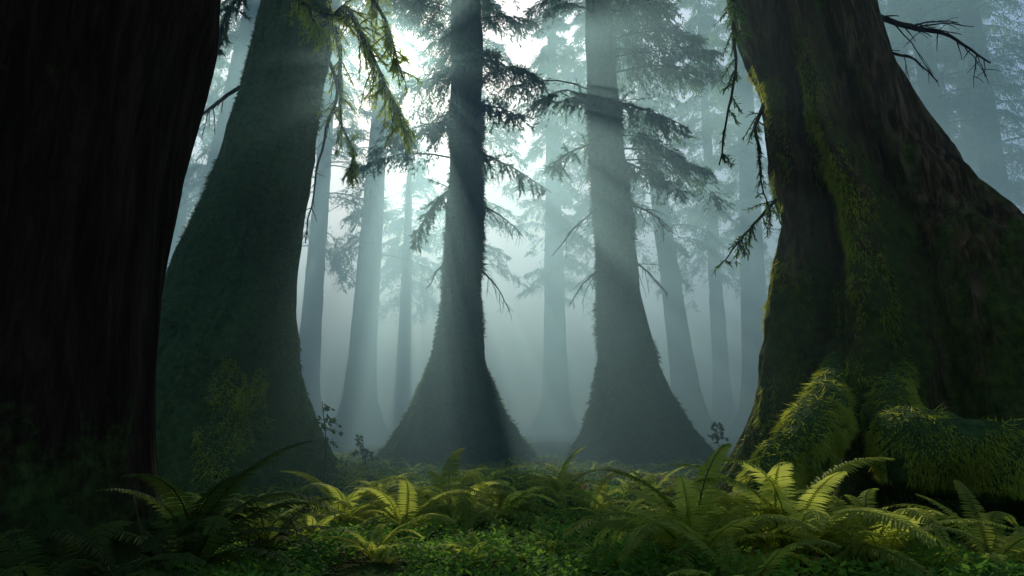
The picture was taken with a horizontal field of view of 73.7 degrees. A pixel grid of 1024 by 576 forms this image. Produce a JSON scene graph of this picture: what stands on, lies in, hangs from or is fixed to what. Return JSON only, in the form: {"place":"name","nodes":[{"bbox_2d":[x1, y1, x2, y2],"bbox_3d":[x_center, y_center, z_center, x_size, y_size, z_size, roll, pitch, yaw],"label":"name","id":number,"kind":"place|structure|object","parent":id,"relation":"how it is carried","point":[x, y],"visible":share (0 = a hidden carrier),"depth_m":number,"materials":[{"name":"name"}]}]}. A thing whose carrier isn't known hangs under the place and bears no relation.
{"place":"outdoors","nodes":[
{"label":"outdoors","id":0,"kind":"place"},
{"bbox_2d":[165,406,1010,575],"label":"ground","id":1,"kind":"structure","parent":0,"point":[556,443],"depth_m":9.80,"materials":[{"name":"green plant"}]},
{"bbox_2d":[0,520,205,575],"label":"fern","id":2,"kind":"object","parent":1,"relation":"on","point":[25,568],"visible":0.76,"depth_m":4.03,"materials":[{"name":"green plant"}]},
{"bbox_2d":[0,0,220,574],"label":"giant conifer","id":3,"kind":"object","parent":1,"relation":"on","point":[102,104],"visible":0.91,"depth_m":5.03,"materials":[{"name":"brown plant"}]},
{"bbox_2d":[0,497,258,575],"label":"fern","id":4,"kind":"object","parent":1,"relation":"on","point":[95,567],"visible":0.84,"depth_m":4.17,"materials":[{"name":"green plant"}]},
{"bbox_2d":[161,495,205,506],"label":"fern","id":5,"kind":"object","parent":1,"relation":"on","point":[196,500],"visible":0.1,"depth_m":8.53,"materials":[{"name":"green plant"}]},
{"bbox_2d":[165,490,213,503],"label":"fern","id":6,"kind":"object","parent":1,"relation":"on","point":[189,493],"visible":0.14,"depth_m":9.43,"materials":[{"name":"green plant"}]},
{"bbox_2d":[166,1,242,270],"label":"conifer tree","id":7,"kind":"object","parent":1,"relation":"on","point":[175,239],"visible":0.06,"depth_m":75.41,"materials":[{"name":"grey plant"}]},
{"bbox_2d":[179,493,239,510],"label":"fern","id":8,"kind":"object","parent":1,"relation":"on","point":[198,496],"visible":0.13,"depth_m":9.06,"materials":[{"name":"green plant"}]},
{"bbox_2d":[193,498,241,511],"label":"fern","id":9,"kind":"object","parent":1,"relation":"on","point":[223,505],"visible":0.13,"depth_m":8.57,"materials":[{"name":"green plant"}]},
{"bbox_2d":[95,440,346,575],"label":"fern","id":10,"kind":"object","parent":1,"relation":"on","point":[209,512],"visible":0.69,"depth_m":5.12,"materials":[{"name":"green plant"}]},
{"bbox_2d":[173,0,320,236],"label":"conifer tree","id":11,"kind":"object","parent":1,"relation":"on","point":[239,38],"visible":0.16,"depth_m":49.44,"materials":[{"name":"grey plant"}]},
{"bbox_2d":[234,487,283,504],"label":"fern","id":12,"kind":"object","parent":1,"relation":"on","point":[268,491],"visible":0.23,"depth_m":9.79,"materials":[{"name":"green plant"}]},
{"bbox_2d":[229,493,301,511],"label":"fern","id":13,"kind":"object","parent":1,"relation":"on","point":[242,501],"visible":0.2,"depth_m":8.94,"materials":[{"name":"green plant"}]},
{"bbox_2d":[220,523,316,557],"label":"fern","id":14,"kind":"object","parent":1,"relation":"on","point":[269,543],"visible":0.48,"depth_m":5.87,"materials":[{"name":"green plant"}]},
{"bbox_2d":[194,496,345,565],"bbox_3d":[-2.142,2.123,6.035,1.440,0.654,1.574,0,-11,0],"label":"fern","id":15,"kind":"object","parent":1,"relation":"on","point":[270,520],"visible":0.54,"depth_m":6.03,"materials":[{"name":"green plant"}]},
{"bbox_2d":[156,0,424,506],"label":"giant conifer","id":16,"kind":"object","parent":1,"relation":"on","point":[232,394],"visible":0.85,"depth_m":12.47,"materials":[{"name":"green plant"}]},
{"bbox_2d":[239,504,344,547],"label":"fern","id":17,"kind":"object","parent":1,"relation":"on","point":[308,519],"visible":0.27,"depth_m":6.81,"materials":[{"name":"green plant"}]},
{"bbox_2d":[263,480,323,497],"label":"fern","id":18,"kind":"object","parent":1,"relation":"on","point":[302,489],"visible":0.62,"depth_m":10.69,"materials":[{"name":"green plant"}]},
{"bbox_2d":[254,515,338,539],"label":"fern","id":19,"kind":"object","parent":1,"relation":"on","point":[316,517],"visible":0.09,"depth_m":7.39,"materials":[{"name":"green plant"}]},
{"bbox_2d":[306,402,348,481],"bbox_3d":[-3.303,2.737,11.923,0.745,1.503,0.944,0,-11,0],"label":"sapling","id":20,"kind":"object","parent":1,"relation":"on","point":[324,425],"visible":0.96,"depth_m":12.00,"materials":[{"name":"broad leaves"},{"name":"wood"}]},
{"bbox_2d":[333,448,357,459],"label":"fern","id":21,"kind":"object","parent":1,"relation":"on","point":[348,455],"visible":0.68,"depth_m":20.46,"materials":[{"name":"green plant"}]},
{"bbox_2d":[299,0,393,433],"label":"conifer tree","id":22,"kind":"object","parent":1,"relation":"on","point":[310,333],"visible":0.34,"depth_m":67.49,"materials":[{"name":"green plant"}]},
{"bbox_2d":[279,471,422,532],"bbox_3d":[-2.109,2.664,8.277,2.104,0.897,1.716,0,-11,0],"label":"fern","id":23,"kind":"object","parent":1,"relation":"on","point":[345,506],"visible":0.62,"depth_m":8.13,"materials":[{"name":"green plant"}]},
{"bbox_2d":[351,433,379,469],"bbox_3d":[-3.362,3.839,15.582,0.682,1.025,0.607,-9,-14,38],"label":"sapling","id":24,"kind":"object","parent":1,"relation":"on","point":[365,450],"visible":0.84,"depth_m":15.56,"materials":[{"name":"plant"}]},
{"bbox_2d":[307,522,424,561],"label":"fern","id":25,"kind":"object","parent":1,"relation":"on","point":[382,549],"visible":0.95,"depth_m":5.64,"materials":[{"name":"green plant"}]},
{"bbox_2d":[303,0,446,437],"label":"conifer tree","id":26,"kind":"object","parent":1,"relation":"on","point":[359,412],"visible":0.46,"depth_m":65.98,"materials":[{"name":"grey plant"}]},
{"bbox_2d":[361,469,393,480],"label":"fern","id":27,"kind":"object","parent":1,"relation":"on","point":[377,474],"visible":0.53,"depth_m":13.04,"materials":[{"name":"green plant"}]},
{"bbox_2d":[343,472,425,506],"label":"fern","id":28,"kind":"object","parent":1,"relation":"on","point":[388,489],"visible":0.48,"depth_m":10.52,"materials":[{"name":"green plant"}]},
{"bbox_2d":[370,553,403,563],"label":"fern","id":29,"kind":"object","parent":1,"relation":"on","point":[389,560],"visible":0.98,"depth_m":5.54,"materials":[{"name":"green plant"}]},
{"bbox_2d":[377,458,399,465],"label":"fern","id":30,"kind":"object","parent":1,"relation":"on","point":[387,461],"visible":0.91,"depth_m":18.77,"materials":[{"name":"green plant"}]},
{"bbox_2d":[382,466,410,475],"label":"fern","id":31,"kind":"object","parent":1,"relation":"on","point":[395,472],"visible":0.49,"depth_m":14.76,"materials":[{"name":"green plant"}]},
{"bbox_2d":[351,157,444,431],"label":"conifer tree","id":32,"kind":"object","parent":1,"relation":"on","point":[402,397],"visible":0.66,"depth_m":105.62,"materials":[{"name":"green plant"}]},
{"bbox_2d":[373,476,429,488],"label":"fern","id":33,"kind":"object","parent":1,"relation":"on","point":[406,476],"visible":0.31,"depth_m":11.57,"materials":[{"name":"green plant"}]},
{"bbox_2d":[403,462,426,472],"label":"fern","id":34,"kind":"object","parent":1,"relation":"on","point":[408,465],"visible":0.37,"depth_m":17.10,"materials":[{"name":"green plant"}]},
{"bbox_2d":[349,479,483,542],"bbox_3d":[-1.121,2.488,7.666,1.606,0.767,1.455,0,-11,0],"label":"fern","id":35,"kind":"object","parent":1,"relation":"on","point":[401,513],"visible":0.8,"depth_m":7.57,"materials":[{"name":"green plant"}]},
{"bbox_2d":[416,538,448,555],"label":"fern","id":36,"kind":"object","parent":1,"relation":"on","point":[429,545],"visible":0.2,"depth_m":6.08,"materials":[{"name":"green plant"}]},
{"bbox_2d":[422,459,464,474],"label":"fern","id":37,"kind":"object","parent":1,"relation":"on","point":[435,467],"visible":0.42,"depth_m":16.14,"materials":[{"name":"green plant"}]},
{"bbox_2d":[340,0,550,466],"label":"giant conifer","id":38,"kind":"object","parent":1,"relation":"on","point":[455,404],"visible":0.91,"depth_m":22.12,"materials":[{"name":"grey plant"}]},
{"bbox_2d":[363,448,547,534],"bbox_3d":[-0.683,2.603,8.690,2.300,1.045,2.297,0,-11,0],"label":"fern","id":39,"kind":"object","parent":1,"relation":"on","point":[463,503],"visible":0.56,"depth_m":8.59,"materials":[{"name":"green plant"}]},
{"bbox_2d":[446,528,481,540],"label":"fern","id":40,"kind":"object","parent":1,"relation":"on","point":[467,533],"visible":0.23,"depth_m":7.20,"materials":[{"name":"green plant"}]},
{"bbox_2d":[398,0,540,318],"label":"conifer tree","id":41,"kind":"object","parent":1,"relation":"on","point":[497,137],"visible":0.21,"depth_m":77.23,"materials":[{"name":"green plant"}]},
{"bbox_2d":[430,532,515,573],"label":"fern","id":42,"kind":"object","parent":1,"relation":"on","point":[468,539],"visible":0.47,"depth_m":5.54,"materials":[{"name":"green plant"}]},
{"bbox_2d":[440,464,531,495],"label":"fern","id":43,"kind":"object","parent":1,"relation":"on","point":[485,472],"visible":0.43,"depth_m":11.12,"materials":[{"name":"green plant"}]},
{"bbox_2d":[436,472,566,534],"bbox_3d":[-0.102,2.629,8.408,1.508,0.652,1.596,-3,-12,13],"label":"fern","id":44,"kind":"object","parent":1,"relation":"on","point":[502,505],"visible":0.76,"depth_m":8.34,"materials":[{"name":"green plant"}]},
{"bbox_2d":[483,464,522,475],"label":"fern","id":45,"kind":"object","parent":1,"relation":"on","point":[505,472],"visible":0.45,"depth_m":14.63,"materials":[{"name":"green plant"}]},
{"bbox_2d":[493,525,517,532],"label":"fern","id":46,"kind":"object","parent":1,"relation":"on","point":[507,526],"visible":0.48,"depth_m":7.72,"materials":[{"name":"green plant"}]},
{"bbox_2d":[510,550,535,559],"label":"fern","id":47,"kind":"object","parent":1,"relation":"on","point":[520,557],"visible":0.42,"depth_m":5.91,"materials":[{"name":"green plant"}]},
{"bbox_2d":[512,459,536,466],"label":"fern","id":48,"kind":"object","parent":1,"relation":"on","point":[522,463],"visible":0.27,"depth_m":18.52,"materials":[{"name":"green plant"}]},
{"bbox_2d":[500,526,551,544],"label":"fern","id":49,"kind":"object","parent":1,"relation":"on","point":[517,537],"visible":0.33,"depth_m":6.74,"materials":[{"name":"green plant"}]},
{"bbox_2d":[508,474,552,488],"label":"fern","id":50,"kind":"object","parent":1,"relation":"on","point":[527,484],"visible":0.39,"depth_m":11.06,"materials":[{"name":"green plant"}]},
{"bbox_2d":[43,453,1023,575],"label":"ground cover","id":51,"kind":"object","parent":1,"relation":"on","point":[246,565],"visible":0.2,"depth_m":5.34,"materials":[{"name":"green plant"}]},
{"bbox_2d":[517,516,559,530],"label":"fern","id":52,"kind":"object","parent":1,"relation":"on","point":[537,518],"visible":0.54,"depth_m":7.85,"materials":[{"name":"green plant"}]},
{"bbox_2d":[529,461,560,468],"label":"fern","id":53,"kind":"object","parent":1,"relation":"on","point":[535,462],"visible":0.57,"depth_m":17.02,"materials":[{"name":"green plant"}]},
{"bbox_2d":[502,0,593,432],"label":"conifer tree","id":54,"kind":"object","parent":1,"relation":"on","point":[555,413],"visible":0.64,"depth_m":101.68,"materials":[{"name":"grey plant"}]},
{"bbox_2d":[522,529,590,560],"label":"fern","id":55,"kind":"object","parent":1,"relation":"on","point":[551,547],"visible":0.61,"depth_m":6.00,"materials":[{"name":"green plant"}]},
{"bbox_2d":[507,446,609,511],"bbox_3d":[0.690,2.834,10.184,1.584,0.950,1.798,0,-11,0],"label":"fern","id":56,"kind":"object","parent":1,"relation":"on","point":[558,484],"visible":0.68,"depth_m":10.11,"materials":[{"name":"green plant"}]},
{"bbox_2d":[535,462,583,476],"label":"fern","id":57,"kind":"object","parent":1,"relation":"on","point":[556,469],"visible":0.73,"depth_m":14.45,"materials":[{"name":"green plant"}]},
{"bbox_2d":[545,495,574,506],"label":"fern","id":58,"kind":"object","parent":1,"relation":"on","point":[559,499],"visible":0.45,"depth_m":9.73,"materials":[{"name":"green plant"}]},
{"bbox_2d":[541,475,583,485],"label":"fern","id":59,"kind":"object","parent":1,"relation":"on","point":[554,477],"visible":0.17,"depth_m":12.13,"materials":[{"name":"green plant"}]},
{"bbox_2d":[552,471,595,479],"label":"fern","id":60,"kind":"object","parent":1,"relation":"on","point":[574,476],"visible":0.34,"depth_m":13.33,"materials":[{"name":"green plant"}]},
{"bbox_2d":[565,483,595,490],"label":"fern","id":61,"kind":"object","parent":1,"relation":"on","point":[584,486],"visible":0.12,"depth_m":10.84,"materials":[{"name":"green plant"}]},
{"bbox_2d":[579,462,611,471],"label":"fern","id":62,"kind":"object","parent":1,"relation":"on","point":[591,467],"visible":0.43,"depth_m":16.29,"materials":[{"name":"green plant"}]},
{"bbox_2d":[534,0,657,366],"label":"conifer tree","id":63,"kind":"object","parent":1,"relation":"on","point":[583,205],"visible":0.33,"depth_m":81.84,"materials":[{"name":"green plant"}]},
{"bbox_2d":[554,470,642,520],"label":"fern","id":64,"kind":"object","parent":1,"relation":"on","point":[602,487],"visible":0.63,"depth_m":9.07,"materials":[{"name":"green plant"}]},
{"bbox_2d":[588,482,618,492],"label":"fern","id":65,"kind":"object","parent":1,"relation":"on","point":[594,484],"visible":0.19,"depth_m":11.41,"materials":[{"name":"green plant"}]},
{"bbox_2d":[584,460,625,472],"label":"fern","id":66,"kind":"object","parent":1,"relation":"on","point":[598,464],"visible":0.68,"depth_m":15.59,"materials":[{"name":"green plant"}]},
{"bbox_2d":[590,470,626,483],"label":"fern","id":67,"kind":"object","parent":1,"relation":"on","point":[598,474],"visible":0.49,"depth_m":13.55,"materials":[{"name":"green plant"}]},
{"bbox_2d":[484,0,735,469],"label":"giant conifer","id":68,"kind":"object","parent":1,"relation":"on","point":[636,414],"visible":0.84,"depth_m":22.40,"materials":[{"name":"grey plant"}]},
{"bbox_2d":[557,490,669,541],"bbox_3d":[1.160,2.544,7.432,1.507,0.640,1.176,4,-12,-17],"label":"fern","id":69,"kind":"object","parent":1,"relation":"on","point":[634,506],"visible":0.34,"depth_m":7.51,"materials":[{"name":"green plant"}]},
{"bbox_2d":[601,464,629,474],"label":"fern","id":70,"kind":"object","parent":1,"relation":"on","point":[607,466],"visible":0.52,"depth_m":15.20,"materials":[{"name":"green plant"}]},
{"bbox_2d":[576,534,665,573],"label":"fern","id":71,"kind":"object","parent":1,"relation":"on","point":[591,549],"visible":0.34,"depth_m":5.37,"materials":[{"name":"green plant"}]},
{"bbox_2d":[608,478,633,486],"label":"fern","id":72,"kind":"object","parent":1,"relation":"on","point":[620,480],"visible":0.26,"depth_m":12.06,"materials":[{"name":"green plant"}]},
{"bbox_2d":[612,470,650,481],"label":"fern","id":73,"kind":"object","parent":1,"relation":"on","point":[633,474],"visible":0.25,"depth_m":13.45,"materials":[{"name":"green plant"}]},
{"bbox_2d":[625,464,651,470],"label":"fern","id":74,"kind":"object","parent":1,"relation":"on","point":[634,465],"visible":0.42,"depth_m":15.69,"materials":[{"name":"green plant"}]},
{"bbox_2d":[639,471,669,480],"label":"fern","id":75,"kind":"object","parent":1,"relation":"on","point":[651,475],"visible":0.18,"depth_m":13.10,"materials":[{"name":"green plant"}]},
{"bbox_2d":[599,464,710,510],"bbox_3d":[2.102,2.900,9.829,1.698,0.725,1.491,0,-11,0],"label":"fern","id":76,"kind":"object","parent":1,"relation":"on","point":[649,480],"visible":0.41,"depth_m":9.88,"materials":[{"name":"green plant"}]},
{"bbox_2d":[634,473,675,485],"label":"fern","id":77,"kind":"object","parent":1,"relation":"on","point":[659,477],"visible":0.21,"depth_m":12.29,"materials":[{"name":"green plant"}]},
{"bbox_2d":[630,500,686,515],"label":"fern","id":78,"kind":"object","parent":1,"relation":"on","point":[644,506],"visible":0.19,"depth_m":8.72,"materials":[{"name":"green plant"}]},
{"bbox_2d":[582,0,748,438],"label":"conifer tree","id":79,"kind":"object","parent":1,"relation":"on","point":[685,385],"visible":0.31,"depth_m":60.34,"materials":[{"name":"green plant"}]},
{"bbox_2d":[651,474,697,480],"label":"fern","id":80,"kind":"object","parent":1,"relation":"on","point":[670,479],"visible":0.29,"depth_m":11.83,"materials":[{"name":"green plant"}]},
{"bbox_2d":[652,469,697,476],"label":"fern","id":81,"kind":"object","parent":1,"relation":"on","point":[685,474],"visible":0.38,"depth_m":13.83,"materials":[{"name":"green plant"}]},
{"bbox_2d":[666,458,701,467],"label":"fern","id":82,"kind":"object","parent":1,"relation":"on","point":[683,462],"visible":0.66,"depth_m":17.38,"materials":[{"name":"green plant"}]},
{"bbox_2d":[688,458,719,467],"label":"fern","id":83,"kind":"object","parent":1,"relation":"on","point":[702,462],"visible":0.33,"depth_m":16.19,"materials":[{"name":"green plant"}]},
{"bbox_2d":[563,443,853,575],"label":"fern","id":84,"kind":"object","parent":1,"relation":"on","point":[707,531],"visible":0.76,"depth_m":5.08,"materials":[{"name":"green plant"}]},
{"bbox_2d":[654,0,771,432],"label":"conifer tree","id":85,"kind":"object","parent":1,"relation":"on","point":[723,411],"visible":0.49,"depth_m":96.77,"materials":[{"name":"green plant"}]},
{"bbox_2d":[707,421,730,463],"bbox_3d":[5.042,3.832,16.617,0.567,1.189,0.582,-9,-14,38],"label":"sapling","id":86,"kind":"object","parent":1,"relation":"on","point":[715,436],"visible":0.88,"depth_m":16.67,"materials":[{"name":"plant"}]},
{"bbox_2d":[676,0,780,436],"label":"conifer tree","id":87,"kind":"object","parent":1,"relation":"on","point":[753,296],"visible":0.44,"depth_m":71.59,"materials":[{"name":"grey plant"}]},
{"bbox_2d":[625,516,840,575],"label":"fern","id":88,"kind":"object","parent":1,"relation":"on","point":[771,560],"visible":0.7,"depth_m":4.57,"materials":[{"name":"green plant"}]},
{"bbox_2d":[639,457,949,575],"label":"fern","id":89,"kind":"object","parent":1,"relation":"on","point":[771,488],"visible":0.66,"depth_m":5.12,"materials":[{"name":"green plant"}]},
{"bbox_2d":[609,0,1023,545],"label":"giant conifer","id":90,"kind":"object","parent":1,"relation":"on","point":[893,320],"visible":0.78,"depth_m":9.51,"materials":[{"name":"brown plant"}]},
{"bbox_2d":[816,518,872,537],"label":"fern","id":91,"kind":"object","parent":1,"relation":"on","point":[842,527],"visible":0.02,"depth_m":5.96,"materials":[{"name":"green plant"}]},
{"bbox_2d":[746,488,1013,575],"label":"fern","id":92,"kind":"object","parent":1,"relation":"on","point":[884,534],"visible":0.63,"depth_m":5.12,"materials":[{"name":"green plant"}]},
{"bbox_2d":[878,0,997,190],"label":"conifer tree","id":93,"kind":"object","parent":1,"relation":"on","point":[944,60],"visible":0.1,"depth_m":55.20,"materials":[{"name":"green plant"}]},
{"bbox_2d":[885,0,991,110],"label":"conifer tree","id":94,"kind":"object","parent":1,"relation":"on","point":[911,66],"depth_m":85.11,"materials":[{"name":"green plant"}]},
{"bbox_2d":[878,0,1023,207],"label":"conifer tree","id":95,"kind":"object","parent":1,"relation":"on","point":[933,98],"visible":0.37,"depth_m":48.67,"materials":[{"name":"green plant"}]},
{"bbox_2d":[880,479,1023,572],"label":"fern","id":96,"kind":"object","parent":1,"relation":"on","point":[988,540],"visible":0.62,"depth_m":5.41,"materials":[{"name":"green plant"}]},
{"bbox_2d":[902,0,1023,210],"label":"conifer tree","id":97,"kind":"object","parent":1,"relation":"on","point":[974,19],"visible":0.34,"depth_m":55.35,"materials":[{"name":"green plant"}]},
{"bbox_2d":[910,0,1023,208],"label":"conifer tree","id":98,"kind":"object","parent":1,"relation":"on","point":[976,169],"visible":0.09,"depth_m":70.08,"materials":[{"name":"green plant"}]},
{"bbox_2d":[931,541,1022,560],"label":"fern","id":99,"kind":"object","parent":1,"relation":"on","point":[969,548],"visible":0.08,"depth_m":5.78,"materials":[{"name":"green plant"}]},
{"bbox_2d":[944,520,1023,572],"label":"fern","id":100,"kind":"object","parent":1,"relation":"on","point":[1017,528],"visible":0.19,"depth_m":6.08,"materials":[{"name":"green plant"}]},
{"bbox_2d":[953,532,1015,552],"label":"fern","id":101,"kind":"object","parent":1,"relation":"on","point":[975,543],"visible":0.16,"depth_m":6.22,"materials":[{"name":"green plant"}]},
{"bbox_2d":[186,0,1023,425],"label":"sky","id":102,"kind":"structure","parent":0,"point":[514,348],"materials":[{"name":"white"}]}
]}

